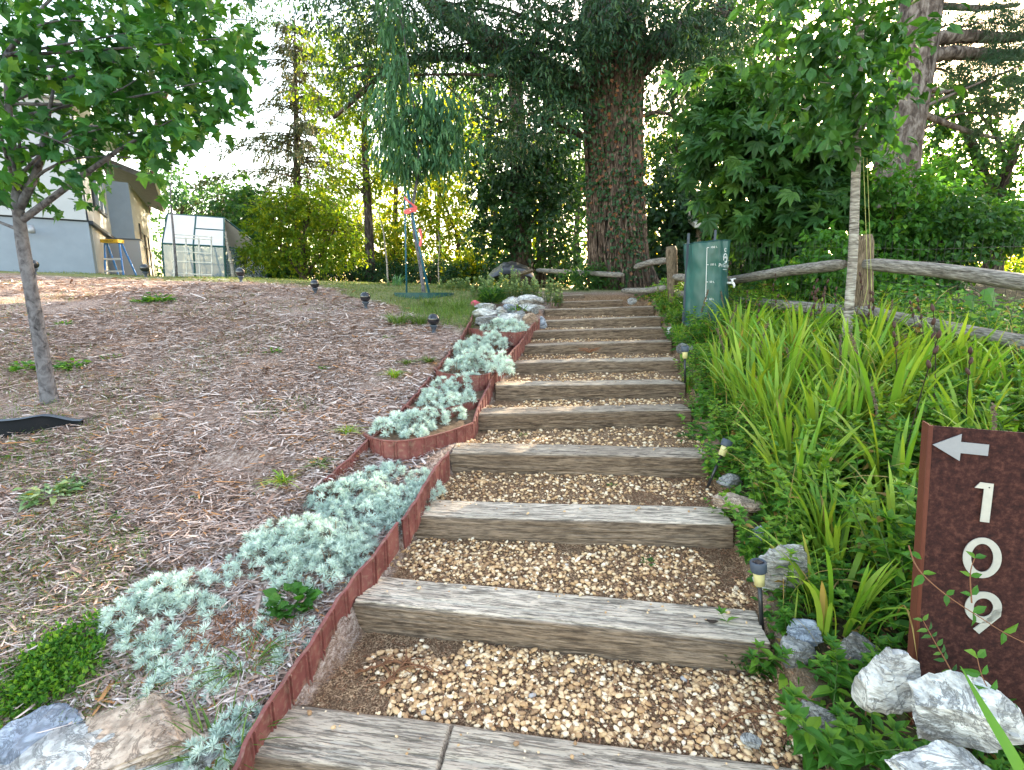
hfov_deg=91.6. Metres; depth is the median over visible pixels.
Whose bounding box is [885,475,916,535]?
leafy perennial
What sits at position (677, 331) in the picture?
perennials
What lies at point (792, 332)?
iris clump
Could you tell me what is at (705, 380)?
leafy perennial
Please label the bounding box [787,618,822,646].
rock
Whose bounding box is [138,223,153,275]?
trellis
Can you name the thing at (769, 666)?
leafy perennial
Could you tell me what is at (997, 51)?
pine tree
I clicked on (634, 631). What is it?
timber step
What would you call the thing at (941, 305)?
ground cover
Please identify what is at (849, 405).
iris clump
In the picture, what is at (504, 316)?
rock
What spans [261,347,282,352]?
weed
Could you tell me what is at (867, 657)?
leafy perennial
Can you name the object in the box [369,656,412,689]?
dead sprig
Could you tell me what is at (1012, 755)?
broad blade
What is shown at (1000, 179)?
forked tree
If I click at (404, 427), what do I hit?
silver bush
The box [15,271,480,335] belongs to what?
grass
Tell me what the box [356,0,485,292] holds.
weeping sapling
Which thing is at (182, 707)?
grass tuft
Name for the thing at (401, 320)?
grass tuft
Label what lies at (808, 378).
iris clump
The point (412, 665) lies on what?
dead sprig
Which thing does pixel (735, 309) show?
dried flower spike
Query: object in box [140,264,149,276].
globe lamp
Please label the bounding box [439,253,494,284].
bush
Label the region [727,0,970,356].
young tree
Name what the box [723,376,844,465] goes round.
iris clump
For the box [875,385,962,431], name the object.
leafy perennial
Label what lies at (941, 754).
rock
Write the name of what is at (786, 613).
leafy perennial
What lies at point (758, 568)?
solar path light
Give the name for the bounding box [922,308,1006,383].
iris clump
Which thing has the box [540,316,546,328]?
rock
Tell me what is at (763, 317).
iris clump
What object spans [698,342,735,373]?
leafy perennial
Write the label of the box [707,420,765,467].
leafy perennial
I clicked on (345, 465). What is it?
garden edging
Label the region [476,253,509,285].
bush
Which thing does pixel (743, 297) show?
leafy perennial
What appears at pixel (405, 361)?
grass tuft
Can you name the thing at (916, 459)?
leafy perennial
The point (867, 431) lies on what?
leafy perennial
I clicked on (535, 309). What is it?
rock
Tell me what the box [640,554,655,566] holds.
weed
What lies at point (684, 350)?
solar path light
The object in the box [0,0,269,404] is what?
maple tree
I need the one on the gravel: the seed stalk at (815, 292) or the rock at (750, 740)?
the rock at (750, 740)
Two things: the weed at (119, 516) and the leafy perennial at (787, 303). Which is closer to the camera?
the weed at (119, 516)
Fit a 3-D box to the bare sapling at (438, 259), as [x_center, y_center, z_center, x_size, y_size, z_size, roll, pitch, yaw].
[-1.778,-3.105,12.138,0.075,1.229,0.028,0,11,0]
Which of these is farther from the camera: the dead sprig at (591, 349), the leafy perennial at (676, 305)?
the leafy perennial at (676, 305)
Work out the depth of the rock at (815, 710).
1.75 m
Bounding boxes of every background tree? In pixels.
[84,0,295,214]
[135,152,261,263]
[147,167,228,276]
[285,168,381,279]
[307,177,399,281]
[345,81,455,270]
[400,42,503,282]
[432,24,537,285]
[489,129,586,286]
[489,142,586,284]
[585,105,710,266]
[656,0,768,201]
[720,1,813,165]
[796,0,897,251]
[977,199,1023,271]
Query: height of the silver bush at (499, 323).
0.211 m
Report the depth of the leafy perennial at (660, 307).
7.79 m
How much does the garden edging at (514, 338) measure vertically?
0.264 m
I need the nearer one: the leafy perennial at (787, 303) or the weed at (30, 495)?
the weed at (30, 495)
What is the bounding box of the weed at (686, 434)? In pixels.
[675,432,695,441]
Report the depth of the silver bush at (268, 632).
2.10 m
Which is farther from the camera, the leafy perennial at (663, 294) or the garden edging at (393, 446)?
the leafy perennial at (663, 294)
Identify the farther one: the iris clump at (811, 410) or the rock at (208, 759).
the iris clump at (811, 410)
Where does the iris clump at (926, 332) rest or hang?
on the ground at (350, 631)
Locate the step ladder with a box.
[100,239,137,275]
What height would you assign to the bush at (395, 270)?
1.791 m
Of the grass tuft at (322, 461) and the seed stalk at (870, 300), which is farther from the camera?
the seed stalk at (870, 300)
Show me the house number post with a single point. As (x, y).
(970, 495)
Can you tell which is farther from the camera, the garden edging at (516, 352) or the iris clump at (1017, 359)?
the garden edging at (516, 352)
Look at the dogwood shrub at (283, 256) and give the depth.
15.19 m
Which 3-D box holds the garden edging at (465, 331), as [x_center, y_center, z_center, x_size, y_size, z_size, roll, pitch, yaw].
[-0.644,-0.531,6.123,0.062,0.589,2.614,1,11,4]
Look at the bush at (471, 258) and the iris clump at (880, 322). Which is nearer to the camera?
the iris clump at (880, 322)
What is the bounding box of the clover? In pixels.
[261,579,323,620]
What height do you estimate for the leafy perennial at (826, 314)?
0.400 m
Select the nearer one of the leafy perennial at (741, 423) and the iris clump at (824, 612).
the iris clump at (824, 612)
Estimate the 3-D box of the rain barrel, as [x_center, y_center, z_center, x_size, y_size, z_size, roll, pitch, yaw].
[2.528,-1.385,6.455,0.606,1.228,0.586,0,11,0]
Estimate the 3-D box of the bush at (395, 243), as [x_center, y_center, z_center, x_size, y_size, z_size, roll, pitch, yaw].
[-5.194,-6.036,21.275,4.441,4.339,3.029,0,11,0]
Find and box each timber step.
[254,705,801,769]
[353,576,769,674]
[415,500,733,548]
[450,443,709,477]
[478,404,691,431]
[495,379,685,400]
[514,357,678,374]
[523,340,671,354]
[532,327,666,339]
[544,306,653,316]
[545,316,660,327]
[558,294,584,298]
[558,300,622,307]
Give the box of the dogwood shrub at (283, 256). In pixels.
[232,177,371,280]
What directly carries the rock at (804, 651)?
on the ground at (350, 631)
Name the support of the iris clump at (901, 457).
on the ground at (350, 631)
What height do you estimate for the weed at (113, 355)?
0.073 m
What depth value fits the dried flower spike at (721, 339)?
4.26 m
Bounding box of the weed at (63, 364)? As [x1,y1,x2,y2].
[52,358,91,370]
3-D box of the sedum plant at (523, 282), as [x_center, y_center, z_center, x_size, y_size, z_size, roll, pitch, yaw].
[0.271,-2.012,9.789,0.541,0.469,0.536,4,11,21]
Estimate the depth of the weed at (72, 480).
2.98 m
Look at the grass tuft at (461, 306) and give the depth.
7.78 m
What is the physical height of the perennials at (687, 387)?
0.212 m
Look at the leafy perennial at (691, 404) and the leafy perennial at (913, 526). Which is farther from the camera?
the leafy perennial at (691, 404)
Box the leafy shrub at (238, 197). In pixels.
[207,174,298,279]
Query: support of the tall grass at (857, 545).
on the ground at (350, 631)
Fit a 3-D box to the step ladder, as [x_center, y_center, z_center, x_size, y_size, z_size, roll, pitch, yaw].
[-12.143,-3.603,15.528,0.694,1.745,0.904,0,11,0]
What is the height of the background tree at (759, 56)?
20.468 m
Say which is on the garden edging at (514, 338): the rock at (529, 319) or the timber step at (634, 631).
the rock at (529, 319)
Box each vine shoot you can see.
[901,545,1023,644]
[914,614,956,671]
[960,551,985,602]
[960,649,1017,707]
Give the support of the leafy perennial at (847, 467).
on the ground at (350, 631)
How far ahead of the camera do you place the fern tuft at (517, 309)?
7.56 m
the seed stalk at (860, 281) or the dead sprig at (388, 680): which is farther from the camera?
the seed stalk at (860, 281)
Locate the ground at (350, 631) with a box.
[0,271,1023,769]
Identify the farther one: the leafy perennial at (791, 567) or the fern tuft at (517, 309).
the fern tuft at (517, 309)
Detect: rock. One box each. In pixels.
[0,702,82,764]
[0,722,176,769]
[74,689,210,769]
[149,412,162,420]
[168,745,218,769]
[472,308,496,317]
[474,303,496,309]
[475,315,498,324]
[496,306,506,314]
[499,312,521,321]
[502,296,518,306]
[503,304,515,312]
[512,310,524,319]
[517,294,543,306]
[518,303,544,311]
[522,313,538,326]
[532,306,538,313]
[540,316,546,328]
[627,298,636,304]
[676,343,692,353]
[711,492,763,512]
[716,473,742,488]
[740,732,761,748]
[749,525,768,547]
[752,544,807,591]
[779,635,816,667]
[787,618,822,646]
[798,699,837,731]
[834,631,878,663]
[851,647,920,714]
[884,739,990,769]
[907,670,1023,752]
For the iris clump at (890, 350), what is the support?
on the ground at (350, 631)
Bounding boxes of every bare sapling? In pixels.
[163,163,181,276]
[225,231,234,276]
[377,211,388,281]
[438,232,439,282]
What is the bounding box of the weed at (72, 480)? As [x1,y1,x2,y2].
[49,473,94,493]
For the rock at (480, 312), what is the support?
on the ground at (350, 631)
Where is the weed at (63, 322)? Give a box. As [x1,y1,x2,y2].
[54,320,71,325]
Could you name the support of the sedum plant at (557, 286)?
on the ground at (350, 631)
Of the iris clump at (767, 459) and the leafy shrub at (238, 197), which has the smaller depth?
the iris clump at (767, 459)
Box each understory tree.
[401,79,507,284]
[643,0,762,198]
[645,151,740,284]
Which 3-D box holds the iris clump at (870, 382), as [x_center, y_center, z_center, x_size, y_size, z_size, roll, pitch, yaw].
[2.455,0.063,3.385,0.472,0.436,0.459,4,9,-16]
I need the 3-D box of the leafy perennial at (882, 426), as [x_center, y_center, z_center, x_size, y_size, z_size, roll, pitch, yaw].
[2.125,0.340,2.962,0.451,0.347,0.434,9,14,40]
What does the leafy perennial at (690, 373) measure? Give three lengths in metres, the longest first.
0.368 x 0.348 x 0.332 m
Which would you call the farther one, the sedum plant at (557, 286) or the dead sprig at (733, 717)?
the sedum plant at (557, 286)
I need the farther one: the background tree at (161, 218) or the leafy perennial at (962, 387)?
the background tree at (161, 218)
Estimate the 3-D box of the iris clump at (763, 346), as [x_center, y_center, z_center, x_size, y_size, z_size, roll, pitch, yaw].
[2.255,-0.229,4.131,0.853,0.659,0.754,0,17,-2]
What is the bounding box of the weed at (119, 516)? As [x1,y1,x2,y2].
[107,509,134,517]
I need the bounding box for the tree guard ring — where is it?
[394,293,452,298]
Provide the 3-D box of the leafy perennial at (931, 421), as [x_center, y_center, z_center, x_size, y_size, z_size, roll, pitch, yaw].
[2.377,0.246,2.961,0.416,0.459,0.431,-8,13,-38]
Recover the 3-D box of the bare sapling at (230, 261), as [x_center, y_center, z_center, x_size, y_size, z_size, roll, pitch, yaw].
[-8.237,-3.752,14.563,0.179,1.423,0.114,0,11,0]
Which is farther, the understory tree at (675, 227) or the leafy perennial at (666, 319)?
the understory tree at (675, 227)
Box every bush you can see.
[97,566,305,697]
[171,700,263,769]
[180,597,319,705]
[221,510,380,598]
[269,257,332,280]
[302,458,447,533]
[317,256,391,282]
[345,192,439,283]
[362,255,419,283]
[367,400,467,437]
[394,255,455,284]
[415,369,480,405]
[437,241,505,285]
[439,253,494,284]
[442,342,517,377]
[453,327,514,351]
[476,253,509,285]
[480,314,528,331]
[534,252,586,286]
[555,258,650,290]
[716,236,795,288]
[764,215,951,304]
[844,156,996,286]
[885,177,1023,295]
[921,147,1023,261]
[974,254,1023,273]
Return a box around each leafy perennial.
[653,294,672,311]
[654,289,668,303]
[657,287,667,301]
[660,327,687,340]
[662,305,682,322]
[665,294,682,308]
[666,308,682,322]
[668,306,680,324]
[671,325,699,349]
[672,281,683,299]
[673,355,705,385]
[675,407,719,441]
[680,302,718,331]
[680,390,710,417]
[686,316,729,343]
[687,343,716,367]
[689,375,730,399]
[690,336,721,358]
[692,357,711,388]
[693,435,739,480]
[694,385,716,419]
[697,352,756,378]
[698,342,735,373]
[703,497,733,518]
[706,404,743,438]
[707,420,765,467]
[709,367,739,403]
[710,306,753,337]
[710,398,747,426]
[714,605,794,682]
[717,302,755,324]
[717,397,775,445]
[717,492,804,555]
[724,434,787,484]
[729,288,765,314]
[733,439,783,478]
[734,526,760,564]
[738,445,790,500]
[742,457,807,525]
[749,286,778,321]
[756,502,812,547]
[758,418,859,494]
[760,523,833,603]
[764,462,876,545]
[771,294,813,323]
[773,588,806,636]
[774,648,916,769]
[791,432,878,488]
[795,447,918,542]
[797,307,841,326]
[799,557,852,618]
[806,309,878,364]
[806,437,908,496]
[809,632,901,704]
[815,399,905,466]
[825,337,892,371]
[827,697,930,769]
[830,479,915,630]
[832,415,905,482]
[832,565,910,635]
[837,409,915,455]
[870,416,997,481]
[873,390,954,456]
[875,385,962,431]
[876,505,915,567]
[883,364,976,421]
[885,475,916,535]
[888,372,945,411]
[898,460,917,484]
[903,370,1019,425]
[905,525,914,544]
[909,434,920,485]
[951,378,1023,422]
[957,746,1009,769]
[974,394,1023,431]
[974,749,1023,767]
[982,383,1023,431]
[986,409,1023,430]
[988,379,1023,422]
[1011,363,1023,380]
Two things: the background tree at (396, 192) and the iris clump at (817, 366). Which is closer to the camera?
the iris clump at (817, 366)
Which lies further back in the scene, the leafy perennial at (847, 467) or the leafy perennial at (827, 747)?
the leafy perennial at (847, 467)
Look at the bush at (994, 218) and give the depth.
6.47 m
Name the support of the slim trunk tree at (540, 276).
on the ground at (350, 631)
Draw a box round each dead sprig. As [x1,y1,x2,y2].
[354,649,449,676]
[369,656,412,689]
[579,347,600,352]
[722,705,782,727]
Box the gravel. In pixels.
[295,298,802,769]
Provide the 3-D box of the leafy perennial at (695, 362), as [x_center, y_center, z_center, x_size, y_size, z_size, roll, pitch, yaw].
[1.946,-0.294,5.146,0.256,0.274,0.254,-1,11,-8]
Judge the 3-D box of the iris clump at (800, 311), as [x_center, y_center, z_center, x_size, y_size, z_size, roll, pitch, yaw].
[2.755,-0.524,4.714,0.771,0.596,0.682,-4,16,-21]
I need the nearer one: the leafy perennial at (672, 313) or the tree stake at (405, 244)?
the leafy perennial at (672, 313)
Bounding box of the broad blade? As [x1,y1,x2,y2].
[960,666,1023,769]
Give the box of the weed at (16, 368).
[6,360,35,372]
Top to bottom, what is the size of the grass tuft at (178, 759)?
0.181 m
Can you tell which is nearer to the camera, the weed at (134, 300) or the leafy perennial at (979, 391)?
the leafy perennial at (979, 391)
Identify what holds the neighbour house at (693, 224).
on the ground at (350, 631)
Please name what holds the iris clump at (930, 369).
on the ground at (350, 631)
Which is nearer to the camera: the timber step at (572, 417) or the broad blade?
the broad blade
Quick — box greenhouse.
[161,213,267,277]
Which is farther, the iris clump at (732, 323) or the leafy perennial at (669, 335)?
the leafy perennial at (669, 335)
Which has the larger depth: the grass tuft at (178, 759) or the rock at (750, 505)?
the rock at (750, 505)
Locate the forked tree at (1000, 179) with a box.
[922,61,1023,270]
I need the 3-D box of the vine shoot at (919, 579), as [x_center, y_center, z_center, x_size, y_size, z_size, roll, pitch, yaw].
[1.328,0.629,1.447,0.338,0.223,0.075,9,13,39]
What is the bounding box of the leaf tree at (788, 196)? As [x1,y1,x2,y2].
[658,45,906,288]
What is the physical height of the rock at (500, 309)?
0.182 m
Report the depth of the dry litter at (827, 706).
2.02 m
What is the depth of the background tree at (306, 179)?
32.94 m
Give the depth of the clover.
2.25 m
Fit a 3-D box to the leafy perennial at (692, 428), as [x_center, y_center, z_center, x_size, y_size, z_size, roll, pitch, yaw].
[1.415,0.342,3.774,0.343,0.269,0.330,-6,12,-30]
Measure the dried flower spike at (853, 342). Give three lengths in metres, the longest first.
0.662 x 0.142 x 0.050 m
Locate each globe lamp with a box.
[33,260,39,274]
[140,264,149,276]
[235,268,244,281]
[310,280,318,293]
[360,292,370,308]
[428,313,439,332]
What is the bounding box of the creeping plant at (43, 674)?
[0,608,109,728]
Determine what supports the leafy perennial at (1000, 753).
on the ground at (350, 631)
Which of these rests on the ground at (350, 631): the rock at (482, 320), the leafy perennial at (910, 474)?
the leafy perennial at (910, 474)
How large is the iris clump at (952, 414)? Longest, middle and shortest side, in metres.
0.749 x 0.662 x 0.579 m
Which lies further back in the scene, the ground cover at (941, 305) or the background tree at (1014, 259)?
the background tree at (1014, 259)
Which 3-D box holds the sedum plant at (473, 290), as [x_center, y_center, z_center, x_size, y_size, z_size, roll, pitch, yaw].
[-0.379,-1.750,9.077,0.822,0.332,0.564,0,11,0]
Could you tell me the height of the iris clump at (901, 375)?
0.790 m
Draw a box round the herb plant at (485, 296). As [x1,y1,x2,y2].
[476,281,506,303]
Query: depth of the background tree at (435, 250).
34.29 m
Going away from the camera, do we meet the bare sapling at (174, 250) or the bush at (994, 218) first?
the bush at (994, 218)
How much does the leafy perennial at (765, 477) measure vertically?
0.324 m
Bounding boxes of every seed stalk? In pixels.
[802,287,818,344]
[803,278,818,317]
[812,290,817,328]
[814,279,828,321]
[833,286,836,338]
[858,272,864,322]
[867,290,872,324]
[871,291,874,343]
[892,321,898,371]
[905,330,941,455]
[909,300,917,347]
[916,297,923,336]
[930,304,935,416]
[965,347,972,414]
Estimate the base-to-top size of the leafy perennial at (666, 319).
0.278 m
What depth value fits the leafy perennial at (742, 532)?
2.51 m
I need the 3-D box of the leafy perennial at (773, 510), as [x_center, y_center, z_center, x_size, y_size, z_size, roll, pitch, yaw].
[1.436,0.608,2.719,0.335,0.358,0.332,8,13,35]
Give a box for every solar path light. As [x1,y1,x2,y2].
[681,346,688,382]
[706,438,732,487]
[750,558,766,630]
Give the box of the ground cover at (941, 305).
[634,263,1023,769]
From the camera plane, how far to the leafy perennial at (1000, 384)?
2.99 m
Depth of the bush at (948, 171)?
8.69 m
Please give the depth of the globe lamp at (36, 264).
10.39 m
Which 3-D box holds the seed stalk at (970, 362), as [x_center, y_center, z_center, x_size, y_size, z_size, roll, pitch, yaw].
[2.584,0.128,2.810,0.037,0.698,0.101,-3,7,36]
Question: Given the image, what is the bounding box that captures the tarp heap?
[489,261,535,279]
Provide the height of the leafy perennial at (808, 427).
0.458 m
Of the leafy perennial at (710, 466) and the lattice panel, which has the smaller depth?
the leafy perennial at (710, 466)
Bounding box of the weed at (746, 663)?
[725,655,750,672]
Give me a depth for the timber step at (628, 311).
8.23 m
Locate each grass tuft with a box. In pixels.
[141,688,213,750]
[143,684,300,769]
[160,619,298,704]
[252,469,302,487]
[298,455,344,468]
[325,425,363,434]
[374,368,410,377]
[380,308,421,325]
[381,312,449,324]
[383,274,407,285]
[397,358,425,365]
[414,355,439,362]
[418,296,445,305]
[432,298,477,310]
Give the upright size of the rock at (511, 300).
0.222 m
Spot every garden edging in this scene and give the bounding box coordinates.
[232,522,398,769]
[323,376,430,491]
[362,407,476,461]
[398,390,484,420]
[401,451,449,548]
[434,314,473,374]
[434,366,493,391]
[458,326,521,364]
[468,322,528,345]
[472,373,494,436]
[494,318,539,384]
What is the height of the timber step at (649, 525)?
0.197 m
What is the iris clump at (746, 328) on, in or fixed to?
on the ground at (350, 631)
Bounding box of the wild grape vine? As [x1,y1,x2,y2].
[960,281,1014,332]
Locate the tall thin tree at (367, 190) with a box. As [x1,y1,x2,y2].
[283,1,443,282]
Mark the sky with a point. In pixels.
(259, 94)
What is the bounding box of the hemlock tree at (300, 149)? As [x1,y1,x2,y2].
[172,18,402,254]
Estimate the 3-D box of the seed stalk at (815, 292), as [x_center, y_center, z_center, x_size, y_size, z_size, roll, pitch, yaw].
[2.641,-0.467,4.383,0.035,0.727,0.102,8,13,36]
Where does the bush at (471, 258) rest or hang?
on the ground at (350, 631)
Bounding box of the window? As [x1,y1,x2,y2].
[90,170,107,217]
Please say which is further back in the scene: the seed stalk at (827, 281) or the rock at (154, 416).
the seed stalk at (827, 281)
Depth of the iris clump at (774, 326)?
4.98 m
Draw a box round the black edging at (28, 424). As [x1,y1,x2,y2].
[0,414,83,437]
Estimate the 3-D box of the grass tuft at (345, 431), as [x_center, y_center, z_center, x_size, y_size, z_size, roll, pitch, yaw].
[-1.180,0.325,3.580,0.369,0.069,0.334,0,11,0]
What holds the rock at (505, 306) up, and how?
on the ground at (350, 631)
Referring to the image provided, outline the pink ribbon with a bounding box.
[404,196,421,245]
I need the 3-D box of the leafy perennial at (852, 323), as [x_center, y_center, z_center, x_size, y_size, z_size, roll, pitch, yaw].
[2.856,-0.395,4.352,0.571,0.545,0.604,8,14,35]
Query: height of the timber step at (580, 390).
0.195 m
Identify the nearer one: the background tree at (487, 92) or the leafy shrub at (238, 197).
the leafy shrub at (238, 197)
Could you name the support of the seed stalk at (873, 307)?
on the ground at (350, 631)
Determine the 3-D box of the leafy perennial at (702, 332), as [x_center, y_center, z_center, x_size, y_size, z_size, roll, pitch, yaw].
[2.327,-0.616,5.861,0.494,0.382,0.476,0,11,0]
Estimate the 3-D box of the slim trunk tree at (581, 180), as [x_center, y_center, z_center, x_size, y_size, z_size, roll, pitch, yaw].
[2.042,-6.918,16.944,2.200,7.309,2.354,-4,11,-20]
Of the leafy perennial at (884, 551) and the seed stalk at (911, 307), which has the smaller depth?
the leafy perennial at (884, 551)
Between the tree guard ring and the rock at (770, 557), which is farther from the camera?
the tree guard ring
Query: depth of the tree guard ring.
8.75 m
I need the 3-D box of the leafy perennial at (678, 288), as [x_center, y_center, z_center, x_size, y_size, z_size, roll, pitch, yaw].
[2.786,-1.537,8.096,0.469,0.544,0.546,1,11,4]
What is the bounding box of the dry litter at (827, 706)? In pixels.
[690,348,1009,769]
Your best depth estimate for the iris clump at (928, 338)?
3.85 m
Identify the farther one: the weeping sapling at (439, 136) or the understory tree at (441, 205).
the understory tree at (441, 205)
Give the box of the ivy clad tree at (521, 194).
[457,69,586,287]
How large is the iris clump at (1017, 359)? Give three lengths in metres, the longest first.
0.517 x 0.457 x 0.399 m
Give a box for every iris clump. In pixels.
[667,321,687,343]
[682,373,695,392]
[694,333,750,394]
[697,327,803,417]
[700,297,800,364]
[712,296,781,346]
[719,316,839,380]
[719,360,797,422]
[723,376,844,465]
[727,355,847,431]
[728,402,883,514]
[729,308,805,358]
[730,331,796,374]
[738,523,912,643]
[746,312,879,405]
[749,404,810,464]
[751,302,843,369]
[753,459,900,581]
[760,306,798,342]
[771,460,886,556]
[773,329,863,382]
[777,299,855,348]
[777,362,915,448]
[781,363,845,414]
[782,297,841,340]
[790,364,894,424]
[792,315,942,401]
[802,346,853,394]
[805,357,930,438]
[810,309,927,386]
[814,332,985,440]
[818,394,975,505]
[830,461,915,597]
[831,288,908,320]
[836,310,892,344]
[842,362,906,415]
[849,326,931,384]
[853,297,939,350]
[854,321,1007,392]
[863,305,925,339]
[875,372,1023,429]
[895,314,982,368]
[901,339,965,393]
[902,317,948,350]
[920,393,1018,431]
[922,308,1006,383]
[929,339,1023,404]
[933,399,991,429]
[944,329,1019,382]
[967,341,1017,364]
[974,339,1023,413]
[976,353,1023,386]
[1005,346,1023,377]
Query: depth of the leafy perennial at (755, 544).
2.55 m
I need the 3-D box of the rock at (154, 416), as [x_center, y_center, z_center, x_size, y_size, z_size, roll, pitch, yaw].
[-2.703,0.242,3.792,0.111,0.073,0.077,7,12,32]
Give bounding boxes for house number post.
[907,421,1023,724]
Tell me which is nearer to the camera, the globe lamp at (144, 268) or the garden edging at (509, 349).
the garden edging at (509, 349)
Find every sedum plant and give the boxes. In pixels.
[437,279,461,288]
[447,277,478,290]
[464,276,493,289]
[470,280,511,297]
[481,268,512,290]
[486,278,532,297]
[499,265,527,288]
[513,276,553,297]
[514,271,538,294]
[525,277,562,294]
[538,289,563,305]
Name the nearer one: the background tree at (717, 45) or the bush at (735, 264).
the bush at (735, 264)
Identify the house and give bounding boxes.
[0,74,165,275]
[685,211,795,267]
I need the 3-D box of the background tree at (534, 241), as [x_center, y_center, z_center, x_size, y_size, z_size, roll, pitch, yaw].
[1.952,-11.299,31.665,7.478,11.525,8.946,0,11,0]
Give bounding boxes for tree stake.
[404,194,406,292]
[407,190,429,292]
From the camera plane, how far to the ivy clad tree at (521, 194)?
14.69 m
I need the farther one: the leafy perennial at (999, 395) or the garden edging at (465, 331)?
the garden edging at (465, 331)
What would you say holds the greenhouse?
on the ground at (350, 631)
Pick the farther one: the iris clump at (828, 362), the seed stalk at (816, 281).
the seed stalk at (816, 281)
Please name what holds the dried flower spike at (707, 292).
on the ground at (350, 631)
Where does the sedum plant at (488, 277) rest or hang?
on the ground at (350, 631)
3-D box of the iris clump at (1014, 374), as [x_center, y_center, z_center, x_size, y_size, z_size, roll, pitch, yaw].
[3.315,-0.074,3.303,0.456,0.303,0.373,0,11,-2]
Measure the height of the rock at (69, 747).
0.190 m
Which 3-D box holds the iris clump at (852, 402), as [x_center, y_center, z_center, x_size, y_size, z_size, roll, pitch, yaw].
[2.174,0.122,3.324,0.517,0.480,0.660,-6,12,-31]
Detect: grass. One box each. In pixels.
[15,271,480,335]
[659,275,1023,654]
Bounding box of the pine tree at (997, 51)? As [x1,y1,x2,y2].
[866,0,1023,230]
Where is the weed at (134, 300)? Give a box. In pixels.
[128,297,153,303]
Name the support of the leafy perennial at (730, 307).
on the ground at (350, 631)
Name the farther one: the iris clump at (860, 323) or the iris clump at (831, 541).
the iris clump at (860, 323)
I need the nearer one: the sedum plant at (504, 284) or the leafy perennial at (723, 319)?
the leafy perennial at (723, 319)
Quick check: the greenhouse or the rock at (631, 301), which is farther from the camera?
the greenhouse
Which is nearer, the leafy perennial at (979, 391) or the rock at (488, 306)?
the leafy perennial at (979, 391)
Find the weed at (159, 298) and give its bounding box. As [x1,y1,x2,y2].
[142,292,177,302]
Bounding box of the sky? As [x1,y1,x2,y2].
[0,0,1023,286]
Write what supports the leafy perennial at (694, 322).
on the ground at (350, 631)
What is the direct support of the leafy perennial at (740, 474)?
on the ground at (350, 631)
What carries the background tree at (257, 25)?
on the ground at (350, 631)
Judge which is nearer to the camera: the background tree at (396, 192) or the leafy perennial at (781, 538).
the leafy perennial at (781, 538)
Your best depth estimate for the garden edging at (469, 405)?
4.09 m
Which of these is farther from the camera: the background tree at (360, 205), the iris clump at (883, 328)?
the background tree at (360, 205)
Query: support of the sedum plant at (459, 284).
on the ground at (350, 631)
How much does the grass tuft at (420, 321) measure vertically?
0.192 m
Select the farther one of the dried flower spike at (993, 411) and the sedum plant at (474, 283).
the sedum plant at (474, 283)
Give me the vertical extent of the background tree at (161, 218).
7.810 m
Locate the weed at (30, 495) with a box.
[12,482,83,512]
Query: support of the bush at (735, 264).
on the ground at (350, 631)
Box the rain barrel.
[682,230,735,326]
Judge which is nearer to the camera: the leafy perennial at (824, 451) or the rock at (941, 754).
the rock at (941, 754)
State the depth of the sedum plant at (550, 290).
8.93 m
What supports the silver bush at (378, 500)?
on the ground at (350, 631)
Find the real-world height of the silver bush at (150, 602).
0.308 m
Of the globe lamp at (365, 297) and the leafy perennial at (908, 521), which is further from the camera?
the globe lamp at (365, 297)
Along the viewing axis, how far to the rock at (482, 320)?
6.83 m
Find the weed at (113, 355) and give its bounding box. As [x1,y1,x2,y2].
[97,354,121,358]
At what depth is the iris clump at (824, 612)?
2.00 m
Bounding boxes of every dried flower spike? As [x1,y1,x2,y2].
[700,290,708,316]
[716,328,724,351]
[721,304,738,350]
[755,323,768,374]
[839,334,841,374]
[848,331,859,371]
[854,289,868,321]
[870,386,880,424]
[990,403,997,429]
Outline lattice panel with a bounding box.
[172,234,212,276]
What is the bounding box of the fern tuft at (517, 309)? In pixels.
[507,303,526,310]
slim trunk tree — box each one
[499,22,583,287]
[547,104,584,286]
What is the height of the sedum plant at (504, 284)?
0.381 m
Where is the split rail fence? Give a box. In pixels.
[536,234,1023,350]
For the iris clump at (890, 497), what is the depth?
2.24 m
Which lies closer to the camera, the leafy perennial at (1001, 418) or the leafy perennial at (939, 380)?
the leafy perennial at (1001, 418)
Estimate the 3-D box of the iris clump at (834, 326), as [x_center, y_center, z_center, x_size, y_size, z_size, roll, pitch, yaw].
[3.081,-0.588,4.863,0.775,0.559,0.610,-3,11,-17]
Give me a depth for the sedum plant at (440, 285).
10.41 m
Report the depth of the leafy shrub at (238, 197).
16.85 m
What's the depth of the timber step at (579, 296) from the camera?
9.57 m
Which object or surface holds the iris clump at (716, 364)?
on the ground at (350, 631)
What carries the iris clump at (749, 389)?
on the ground at (350, 631)
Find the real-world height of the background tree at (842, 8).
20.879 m

